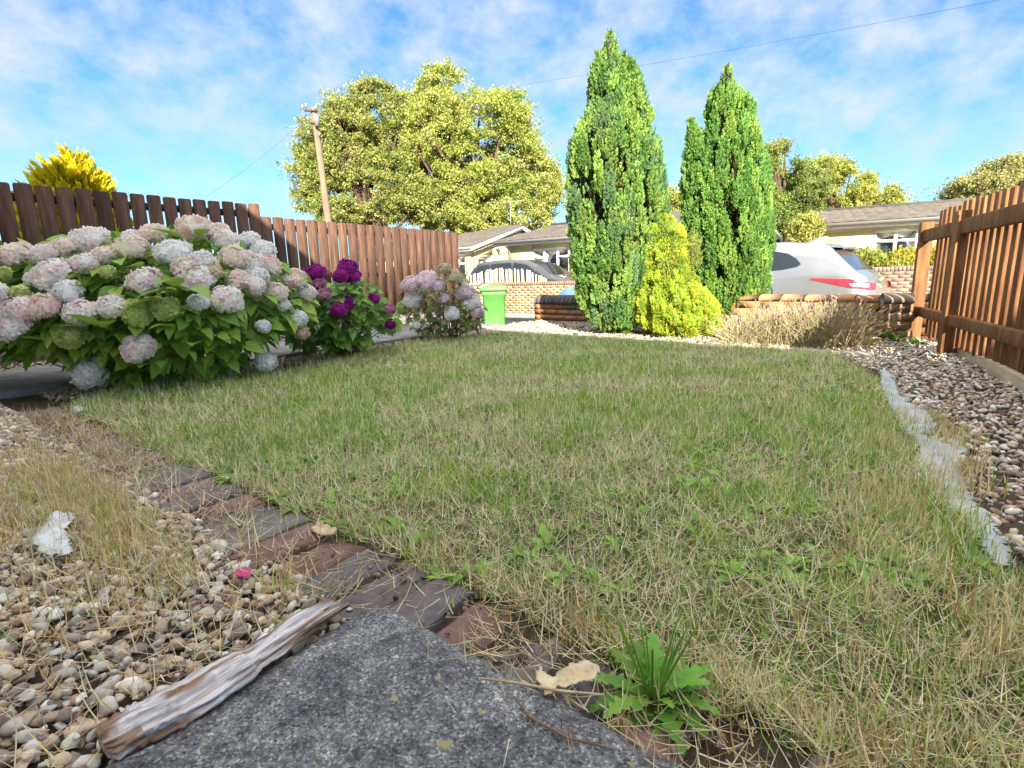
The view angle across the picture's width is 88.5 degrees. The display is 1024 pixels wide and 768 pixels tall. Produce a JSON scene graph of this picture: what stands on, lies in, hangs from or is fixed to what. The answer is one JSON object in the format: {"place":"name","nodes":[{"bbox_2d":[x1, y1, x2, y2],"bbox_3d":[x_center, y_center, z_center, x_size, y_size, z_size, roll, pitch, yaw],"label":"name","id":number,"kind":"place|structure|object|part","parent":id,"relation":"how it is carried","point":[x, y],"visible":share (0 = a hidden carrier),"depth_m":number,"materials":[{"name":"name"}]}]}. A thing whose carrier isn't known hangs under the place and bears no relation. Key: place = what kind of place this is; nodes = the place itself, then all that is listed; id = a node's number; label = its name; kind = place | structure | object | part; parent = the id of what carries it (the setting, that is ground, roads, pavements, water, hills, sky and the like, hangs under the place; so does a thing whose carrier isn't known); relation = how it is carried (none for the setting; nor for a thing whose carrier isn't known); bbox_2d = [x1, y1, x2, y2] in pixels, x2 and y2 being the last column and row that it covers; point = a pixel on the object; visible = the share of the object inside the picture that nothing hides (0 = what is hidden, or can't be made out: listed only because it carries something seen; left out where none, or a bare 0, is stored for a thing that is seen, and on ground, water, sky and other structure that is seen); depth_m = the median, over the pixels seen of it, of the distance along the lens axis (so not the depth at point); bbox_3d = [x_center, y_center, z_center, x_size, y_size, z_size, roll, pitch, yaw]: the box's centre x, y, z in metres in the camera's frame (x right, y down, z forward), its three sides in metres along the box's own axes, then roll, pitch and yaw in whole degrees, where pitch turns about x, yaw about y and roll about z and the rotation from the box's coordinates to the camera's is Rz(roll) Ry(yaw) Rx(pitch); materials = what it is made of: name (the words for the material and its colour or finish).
{"place":"outdoors","nodes":[
{"label":"outdoors","id":0,"kind":"place"},
{"bbox_2d":[0,402,352,767],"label":"gravel","id":1,"kind":"structure","parent":0,"point":[61,718],"depth_m":0.94,"materials":[{"name":"beige gravel"}]},
{"bbox_2d":[30,510,76,556],"bbox_3d":[-1.062,0.352,1.241,0.229,0.033,0.240,-2,11,0],"label":"plastic scrap","id":2,"kind":"object","parent":1,"relation":"on","point":[65,547],"visible":0.88,"depth_m":1.22,"materials":[{"name":"white plastic"}]},
{"bbox_2d":[94,596,351,759],"bbox_3d":[-0.394,0.422,0.791,0.098,0.036,0.364,8,15,40],"label":"rotten wood","id":3,"kind":"object","parent":1,"relation":"on","point":[150,719],"visible":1,"depth_m":0.73,"materials":[{"name":"beige wood"}]},
{"bbox_2d":[235,567,250,576],"bbox_3d":[-0.545,0.380,1.063,0.039,0.008,0.039,-2,11,0],"label":"petal","id":4,"kind":"object","parent":1,"relation":"on","point":[243,573],"visible":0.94,"depth_m":1.06,"materials":[{"name":"pink plant"}]},
{"bbox_2d":[0,398,1013,767],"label":"dry grass","id":5,"kind":"structure","parent":1,"relation":"on","point":[112,506],"depth_m":1.10,"materials":[{"name":"beige plant"}]},
{"bbox_2d":[0,322,506,398],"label":"path","id":6,"kind":"structure","parent":0,"point":[21,382],"depth_m":3.70,"materials":[{"name":"grey concrete"}]},
{"bbox_2d":[480,285,507,323],"bbox_3d":[-0.365,-1.445,10.064,0.583,0.884,0.748,-2,11,0],"label":"wheelie bin","id":7,"kind":"object","parent":6,"relation":"on","point":[494,298],"visible":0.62,"depth_m":9.74,"materials":[{"name":"green plastic"}]},
{"bbox_2d":[421,312,534,317],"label":"pavement","id":8,"kind":"structure","parent":0,"point":[518,315],"depth_m":15.11,"materials":[{"name":"concrete"}]},
{"bbox_2d":[0,327,1023,767],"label":"soil surface","id":9,"kind":"object","parent":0,"point":[32,403],"visible":0.09,"depth_m":0.90,"materials":[{"name":"brown soil"}]},
{"bbox_2d":[0,214,320,390],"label":"hydrangea","id":10,"kind":"object","parent":9,"relation":"on","point":[60,313],"visible":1,"depth_m":3.00,"materials":[{"name":"pink plant"}]},
{"bbox_2d":[0,322,411,369],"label":"bed gravel","id":11,"kind":"structure","parent":9,"relation":"on","point":[11,366],"depth_m":4.32,"materials":[{"name":"grey gravel"}]},
{"bbox_2d":[38,326,529,402],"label":"bed gravel","id":12,"kind":"structure","parent":9,"relation":"on","point":[65,392],"depth_m":3.80,"materials":[{"name":"grey gravel"}]},
{"bbox_2d":[283,258,403,358],"bbox_3d":[-1.340,-0.593,4.238,0.991,0.816,0.914,-6,12,-23],"label":"hydrangea","id":13,"kind":"object","parent":12,"relation":"on","point":[344,308],"visible":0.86,"depth_m":4.01,"materials":[{"name":"green plant"}]},
{"bbox_2d":[396,262,487,338],"bbox_3d":[-0.724,-0.814,5.276,0.966,0.774,0.808,-2,11,0],"label":"hydrangea","id":14,"kind":"object","parent":9,"relation":"on","point":[467,294],"visible":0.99,"depth_m":5.03,"materials":[{"name":"pink plant"}]},
{"bbox_2d":[19,409,864,767],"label":"soil crumbs","id":15,"kind":"object","parent":9,"relation":"on","point":[531,659],"visible":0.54,"depth_m":1.05,"materials":[{"name":"soil"}]},
{"bbox_2d":[696,294,912,347],"bbox_3d":[2.481,-0.573,4.562,1.547,0.413,1.528,4,13,27],"label":"lavender bush","id":16,"kind":"object","parent":9,"relation":"on","point":[825,328],"visible":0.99,"depth_m":4.25,"materials":[{"name":"beige plant"}]},
{"bbox_2d":[866,334,882,344],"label":"weed","id":17,"kind":"object","parent":9,"relation":"on","point":[871,342],"visible":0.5,"depth_m":4.14,"materials":[{"name":"green plant"}]},
{"bbox_2d":[879,328,910,341],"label":"weed","id":18,"kind":"object","parent":9,"relation":"on","point":[892,335],"visible":0.73,"depth_m":4.32,"materials":[{"name":"green plant"}]},
{"bbox_2d":[907,336,930,343],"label":"weed","id":19,"kind":"object","parent":9,"relation":"on","point":[916,340],"visible":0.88,"depth_m":4.19,"materials":[{"name":"green plant"}]},
{"bbox_2d":[955,348,1023,390],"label":"timber board","id":20,"kind":"object","parent":9,"relation":"on","point":[1004,373],"visible":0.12,"depth_m":2.87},
{"bbox_2d":[0,0,1023,292],"label":"sky","id":21,"kind":"structure","parent":0,"point":[176,99],"materials":[{"name":"blue"}]},
{"bbox_2d":[505,318,534,323],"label":"road","id":22,"kind":"structure","parent":0,"point":[512,320],"depth_m":14.23,"materials":[{"name":"grey asphalt"}]},
{"bbox_2d":[466,283,488,323],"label":"gate wall","id":23,"kind":"structure","parent":22,"relation":"on","point":[476,286],"depth_m":11.45,"materials":[{"name":"brick"}]},
{"bbox_2d":[558,263,671,294],"bbox_3d":[2.895,-1.977,11.602,3.800,1.460,2.060,7,14,37],"label":"parked car","id":24,"kind":"object","parent":22,"relation":"on","point":[568,290],"visible":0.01,"depth_m":11.89,"materials":[{"name":"blue paint"}]},
{"bbox_2d":[672,236,890,294],"bbox_3d":[4.240,-1.760,9.729,4.380,1.700,2.200,9,16,43],"label":"parked car","id":25,"kind":"object","parent":22,"relation":"on","point":[816,266],"visible":0.37,"depth_m":8.16,"materials":[{"name":"silver metal"}]},
{"bbox_3d":[4.353,-1.980,8.416,0.092,0.320,0.522,-12,16,-43],"label":"side window","id":26,"kind":"part","parent":25,"relation":"part of","materials":[{"name":"black glass"}]},
{"bbox_3d":[5.486,-2.024,8.451,0.380,0.382,1.377,9,16,43],"label":"rear window","id":27,"kind":"part","parent":25,"relation":"part of","materials":[{"name":"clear glass"}]},
{"bbox_2d":[61,330,1023,767],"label":"lawn","id":28,"kind":"structure","parent":0,"point":[669,598],"depth_m":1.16,"materials":[{"name":"green plant"}]},
{"bbox_2d":[146,355,185,392],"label":"weed","id":29,"kind":"object","parent":28,"relation":"on","point":[156,383],"visible":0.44,"depth_m":3.06,"materials":[{"name":"green plant"}]},
{"bbox_2d":[182,358,228,396],"bbox_3d":[-1.764,-0.046,3.002,0.189,0.244,0.246,7,14,38],"label":"weed","id":30,"kind":"object","parent":28,"relation":"on","point":[208,385],"visible":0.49,"depth_m":3.01,"materials":[{"name":"green plant"}]},
{"bbox_2d":[67,331,1005,599],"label":"lawn weeds","id":31,"kind":"object","parent":28,"relation":"on","point":[687,485],"visible":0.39,"depth_m":1.41,"materials":[{"name":"green plant"}]},
{"bbox_2d":[532,495,552,511],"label":"weed","id":32,"kind":"object","parent":28,"relation":"on","point":[551,505],"visible":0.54,"depth_m":1.39,"materials":[{"name":"green plant"}]},
{"bbox_2d":[602,498,624,505],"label":"weed","id":33,"kind":"object","parent":28,"relation":"on","point":[615,500],"visible":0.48,"depth_m":1.40,"materials":[{"name":"green plant"}]},
{"bbox_2d":[803,542,831,563],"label":"weed","id":34,"kind":"object","parent":28,"relation":"on","point":[810,551],"visible":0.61,"depth_m":1.12,"materials":[{"name":"green plant"}]},
{"bbox_2d":[860,534,902,547],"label":"weed","id":35,"kind":"object","parent":28,"relation":"on","point":[885,537],"visible":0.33,"depth_m":1.16,"materials":[{"name":"green plant"}]},
{"bbox_2d":[880,369,1012,564],"bbox_3d":[1.546,0.129,2.040,1.222,0.048,2.086,-2,11,0],"label":"weed membrane","id":36,"kind":"object","parent":28,"relation":"on","point":[894,388],"visible":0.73,"depth_m":1.64,"materials":[{"name":"grey fabric"}]},
{"bbox_2d":[164,316,928,339],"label":"garden ground","id":37,"kind":"structure","parent":0,"point":[473,318],"depth_m":8.54,"materials":[{"name":"soil"}]},
{"bbox_2d":[0,141,134,275],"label":"golden conifer","id":38,"kind":"object","parent":37,"relation":"on","point":[72,170],"visible":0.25,"depth_m":7.42,"materials":[{"name":"yellow plant"}]},
{"bbox_2d":[0,182,271,362],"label":"fence panel","id":39,"kind":"object","parent":37,"relation":"on","point":[24,197],"visible":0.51,"depth_m":5.03,"materials":[{"name":"brown wood"}]},
{"bbox_2d":[260,216,460,330],"bbox_3d":[-1.945,-1.498,7.496,0.157,1.499,3.219,9,15,41],"label":"fence panel","id":40,"kind":"object","parent":37,"relation":"on","point":[425,245],"visible":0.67,"depth_m":7.32,"materials":[{"name":"brown wood"}]},
{"bbox_2d":[106,604,685,767],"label":"concrete slab","id":41,"kind":"structure","parent":37,"relation":"on","point":[320,703],"depth_m":0.69,"materials":[{"name":"grey concrete"}]},
{"bbox_2d":[478,677,603,695],"bbox_3d":[0.038,0.420,0.728,0.177,0.004,0.007,1,12,12],"label":"twig","id":42,"kind":"object","parent":41,"relation":"on","point":[550,688],"visible":1,"depth_m":0.72,"materials":[{"name":"brown wood"}]},
{"bbox_2d":[513,696,605,748],"bbox_3d":[0.053,0.434,0.670,0.140,0.004,0.018,7,14,36],"label":"twig","id":43,"kind":"object","parent":41,"relation":"on","point":[560,733],"visible":1,"depth_m":0.66,"materials":[{"name":"brown wood"}]},
{"bbox_2d":[536,660,599,695],"bbox_3d":[0.081,0.418,0.748,0.102,0.022,0.070,-2,11,0],"label":"dead leaf","id":44,"kind":"object","parent":41,"relation":"on","point":[583,670],"visible":0.98,"depth_m":0.75,"materials":[{"name":"beige plant"}]},
{"bbox_2d":[15,407,845,767],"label":"brick edging","id":45,"kind":"object","parent":37,"relation":"on","point":[433,615],"visible":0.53,"depth_m":1.09,"materials":[{"name":"brown brick"}]},
{"bbox_2d":[70,405,84,411],"bbox_3d":[-2.160,0.122,2.604,0.136,0.010,0.175,-2,11,0],"label":"plastic scrap","id":46,"kind":"object","parent":45,"relation":"on","point":[81,409],"visible":0.66,"depth_m":2.60,"materials":[{"name":"white plastic"}]},
{"bbox_2d":[309,521,337,535],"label":"dead leaf","id":47,"kind":"object","parent":45,"relation":"on","point":[327,528],"visible":0.91,"depth_m":1.25,"materials":[{"name":"beige plant"}]},
{"bbox_2d":[589,609,719,754],"bbox_3d":[0.197,0.390,0.739,0.184,0.166,0.179,2,12,16],"label":"weed","id":48,"kind":"object","parent":45,"relation":"on","point":[687,676],"visible":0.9,"depth_m":0.73,"materials":[{"name":"green plant"}]},
{"bbox_2d":[534,295,650,324],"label":"garden wall","id":49,"kind":"structure","parent":37,"relation":"on","point":[557,308],"depth_m":7.37,"materials":[{"name":"brick"}]},
{"bbox_2d":[564,28,671,335],"bbox_3d":[1.050,-1.914,5.288,1.062,2.987,1.042,-2,11,0],"label":"cypress tree","id":50,"kind":"object","parent":37,"relation":"on","point":[616,188],"visible":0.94,"depth_m":5.00,"materials":[{"name":"green plant"}]},
{"bbox_2d":[632,213,724,338],"bbox_3d":[1.633,-1.034,5.149,0.912,1.243,0.868,-2,11,0],"label":"dwarf conifer","id":51,"kind":"object","parent":37,"relation":"on","point":[666,312],"visible":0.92,"depth_m":4.97,"materials":[{"name":"yellow plant"}]},
{"bbox_2d":[488,330,873,356],"bbox_3d":[1.116,-0.391,4.916,3.787,0.079,0.096,8,15,40],"label":"stone edging","id":52,"kind":"object","parent":37,"relation":"on","point":[859,353],"visible":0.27,"depth_m":4.15,"materials":[{"name":"beige stone"}]},
{"bbox_2d":[678,61,776,318],"bbox_3d":[2.355,-1.961,5.694,0.998,2.796,0.983,5,13,30],"label":"cypress tree","id":53,"kind":"object","parent":37,"relation":"on","point":[726,188],"visible":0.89,"depth_m":5.42,"materials":[{"name":"green plant"}]},
{"bbox_2d":[680,294,880,335],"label":"garden wall","id":54,"kind":"structure","parent":37,"relation":"on","point":[748,301],"depth_m":5.21,"materials":[{"name":"brick"}]},
{"bbox_2d":[876,293,914,339],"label":"wall pier","id":55,"kind":"structure","parent":37,"relation":"on","point":[907,302],"depth_m":4.44,"materials":[{"name":"brick"}]},
{"bbox_2d":[920,294,935,339],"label":"boundary wall","id":56,"kind":"structure","parent":37,"relation":"on","point":[923,336],"depth_m":4.67,"materials":[{"name":"brick"}]},
{"bbox_2d":[911,180,1023,374],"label":"picket fence","id":57,"kind":"object","parent":37,"relation":"on","point":[976,302],"visible":0.81,"depth_m":3.31,"materials":[{"name":"brown wood"}]},
{"bbox_2d":[473,320,898,355],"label":"bed gravel","id":58,"kind":"structure","parent":0,"point":[584,329],"depth_m":5.39,"materials":[{"name":"white gravel"}]},
{"bbox_2d":[888,256,904,266],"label":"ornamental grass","id":59,"kind":"object","parent":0,"point":[897,262],"depth_m":12.63,"materials":[{"name":"yellow plant"}]},
{"bbox_2d":[834,337,1023,556],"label":"gravel","id":60,"kind":"structure","parent":0,"point":[956,364],"depth_m":2.34,"materials":[{"name":"beige gravel"}]},
{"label":"far yard","id":61,"kind":"structure","parent":0,"visible":0},
{"bbox_2d":[272,71,457,283],"bbox_3d":[-7.509,-9.951,27.620,9.450,11.421,5.163,-2,11,0],"label":"broadleaf tree","id":62,"kind":"object","parent":61,"relation":"on","point":[360,163],"visible":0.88,"depth_m":26.34,"materials":[{"name":"green plant"}]},
{"bbox_2d":[386,265,466,296],"bbox_3d":[-2.871,-3.577,19.241,4.200,1.620,2.060,7,14,37],"label":"parked car","id":63,"kind":"object","parent":61,"relation":"on","point":[464,275],"visible":0.04,"depth_m":18.98,"materials":[{"name":"black paint"}]},
{"bbox_2d":[349,224,530,287],"bbox_3d":[-2.904,-6.588,29.012,8.730,3.626,8.025,7,14,37],"label":"bungalow","id":64,"kind":"object","parent":61,"relation":"on","point":[481,248],"visible":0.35,"depth_m":24.90,"materials":[{"name":"white paint"}]},
{"bbox_2d":[459,254,465,273],"bbox_3d":[-2.478,-5.313,24.531,1.096,1.446,0.155,7,14,37],"label":"window","id":65,"kind":"structure","parent":64,"relation":"in","point":[462,260],"depth_m":24.33,"materials":[{"name":"white plastic"}]},
{"bbox_2d":[478,255,491,263],"bbox_3d":[-1.281,-5.053,24.860,0.070,2.046,1.096,7,14,37],"label":"window","id":66,"kind":"structure","parent":64,"relation":"in","point":[481,258],"depth_m":24.69,"materials":[{"name":"white plastic"}]},
{"bbox_2d":[502,200,522,224],"bbox_3d":[0.008,-8.404,26.398,1.200,1.500,0.440,7,14,37],"label":"television aerial","id":67,"kind":"object","parent":64,"relation":"attached to","point":[510,208],"visible":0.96,"depth_m":26.37,"materials":[{"name":"metal"}]},
{"bbox_2d":[371,56,567,246],"bbox_3d":[-2.060,-10.730,28.687,10.984,12.252,6.013,-2,11,0],"label":"broadleaf tree","id":68,"kind":"object","parent":61,"relation":"on","point":[436,131],"visible":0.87,"depth_m":27.07,"materials":[{"name":"green plant"}]},
{"bbox_2d":[466,268,546,282],"bbox_3d":[-0.213,-2.926,16.349,3.159,1.344,0.060,7,14,37],"label":"paling fence","id":69,"kind":"object","parent":61,"relation":"on","point":[510,275],"visible":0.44,"depth_m":16.25,"materials":[{"name":"wood"}]},
{"bbox_2d":[469,260,574,282],"bbox_3d":[0.570,-3.223,17.018,4.200,1.620,2.060,7,14,37],"label":"parked car","id":70,"kind":"object","parent":61,"relation":"on","point":[549,271],"visible":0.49,"depth_m":16.36,"materials":[{"name":"grey paint"}]},
{"bbox_3d":[-1.007,-3.659,17.189,0.701,0.469,0.126,8,14,38],"label":"side window","id":71,"kind":"part","parent":70,"relation":"part of","materials":[{"name":"black glass"}]},
{"bbox_3d":[-0.355,-3.577,16.693,0.850,0.510,0.130,7,14,37],"label":"side window","id":72,"kind":"part","parent":70,"relation":"part of","materials":[{"name":"black glass"}]},
{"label":"side window","id":73,"kind":"part","parent":70,"relation":"part of","materials":[{"name":"black glass"}]},
{"bbox_2d":[489,281,575,312],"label":"roadside wall","id":74,"kind":"structure","parent":61,"relation":"on","point":[520,296],"depth_m":15.57,"materials":[{"name":"brick"}]},
{"bbox_2d":[493,211,781,272],"bbox_3d":[4.894,-4.770,19.946,8.130,3.204,7.822,7,14,37],"label":"bungalow","id":75,"kind":"object","parent":61,"relation":"on","point":[552,243],"visible":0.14,"depth_m":18.62,"materials":[{"name":"beige paint"}]},
{"bbox_2d":[532,247,568,271],"bbox_3d":[1.397,-4.288,18.488,1.569,0.976,0.155,7,14,37],"label":"window","id":76,"kind":"structure","parent":75,"relation":"in","point":[557,255],"depth_m":18.36,"materials":[{"name":"white plastic"}]},
{"bbox_2d":[668,183,681,211],"bbox_3d":[8.469,-7.100,26.282,3.515,5.511,2.356,-2,11,0],"label":"broadleaf tree","id":77,"kind":"object","parent":61,"relation":"on","point":[675,199],"visible":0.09,"depth_m":25.42,"materials":[{"name":"green plant"}]},
{"bbox_2d":[764,133,839,242],"bbox_3d":[11.803,-7.255,22.914,4.467,7.002,3.267,-2,11,0],"label":"broadleaf tree","id":78,"kind":"object","parent":61,"relation":"on","point":[798,184],"visible":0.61,"depth_m":22.23,"materials":[{"name":"green plant"}]},
{"bbox_2d":[783,210,829,242],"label":"shrub","id":79,"kind":"object","parent":61,"relation":"on","point":[805,227],"visible":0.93,"depth_m":14.29,"materials":[{"name":"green plant"}]},
{"bbox_2d":[853,245,887,266],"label":"shrub","id":80,"kind":"object","parent":61,"relation":"on","point":[872,257],"visible":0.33,"depth_m":12.96,"materials":[{"name":"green plant"}]},
{"bbox_2d":[808,197,975,253],"bbox_3d":[14.616,-4.122,15.888,10.130,3.026,8.121,5,13,29],"label":"bungalow","id":81,"kind":"object","parent":61,"relation":"on","point":[887,228],"visible":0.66,"depth_m":14.48,"materials":[{"name":"grey tile"}]},
{"bbox_2d":[873,228,918,253],"bbox_3d":[10.377,-3.746,14.263,1.002,0.869,0.155,5,13,29],"label":"window","id":82,"kind":"structure","parent":81,"relation":"in","point":[888,240],"depth_m":14.21,"materials":[{"name":"white plastic"}]},
{"bbox_2d":[872,266,932,293],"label":"front wall","id":83,"kind":"structure","parent":61,"relation":"on","point":[900,278],"depth_m":11.76,"materials":[{"name":"brick"}]},
{"bbox_2d":[877,245,933,266],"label":"shrub","id":84,"kind":"object","parent":61,"relation":"on","point":[908,260],"visible":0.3,"depth_m":12.71,"materials":[{"name":"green plant"}]},
{"bbox_2d":[929,245,935,265],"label":"shrub","id":85,"kind":"object","parent":61,"relation":"on","point":[932,258],"visible":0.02,"depth_m":12.42,"materials":[{"name":"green plant"}]},
{"bbox_2d":[932,150,1023,199],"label":"broadleaf tree","id":86,"kind":"object","parent":61,"relation":"on","point":[989,177],"visible":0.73,"depth_m":20.30,"materials":[{"name":"green plant"}]},
{"bbox_3d":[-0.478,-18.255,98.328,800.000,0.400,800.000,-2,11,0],"label":"ground","id":87,"kind":"structure","parent":0,"visible":0},
{"bbox_2d":[301,103,331,266],"bbox_3d":[-6.471,-5.843,18.091,0.799,7.030,0.372,-6,12,-23],"label":"telegraph pole","id":88,"kind":"object","parent":87,"relation":"on","point":[315,122],"visible":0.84,"depth_m":17.76,"materials":[{"name":"brown wood"}]},
{"bbox_2d":[205,123,300,197],"bbox_3d":[-6.914,-6.733,14.935,0.006,3.610,6.047,0,11,7],"label":"overhead wire","id":89,"kind":"object","parent":88,"relation":"attached to","point":[255,161],"visible":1,"depth_m":14.31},
{"bbox_2d":[328,0,996,108],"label":"overhead wire","id":90,"kind":"object","parent":88,"relation":"attached to","point":[726,50],"visible":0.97,"depth_m":7.02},
{"bbox_2d":[800,148,930,208],"bbox_3d":[15.901,-7.639,24.928,6.449,6.720,4.484,4,13,27],"label":"broadleaf tree","id":91,"kind":"object","parent":87,"relation":"on","point":[865,191],"visible":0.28,"depth_m":23.83,"materials":[{"name":"green plant"}]}
]}

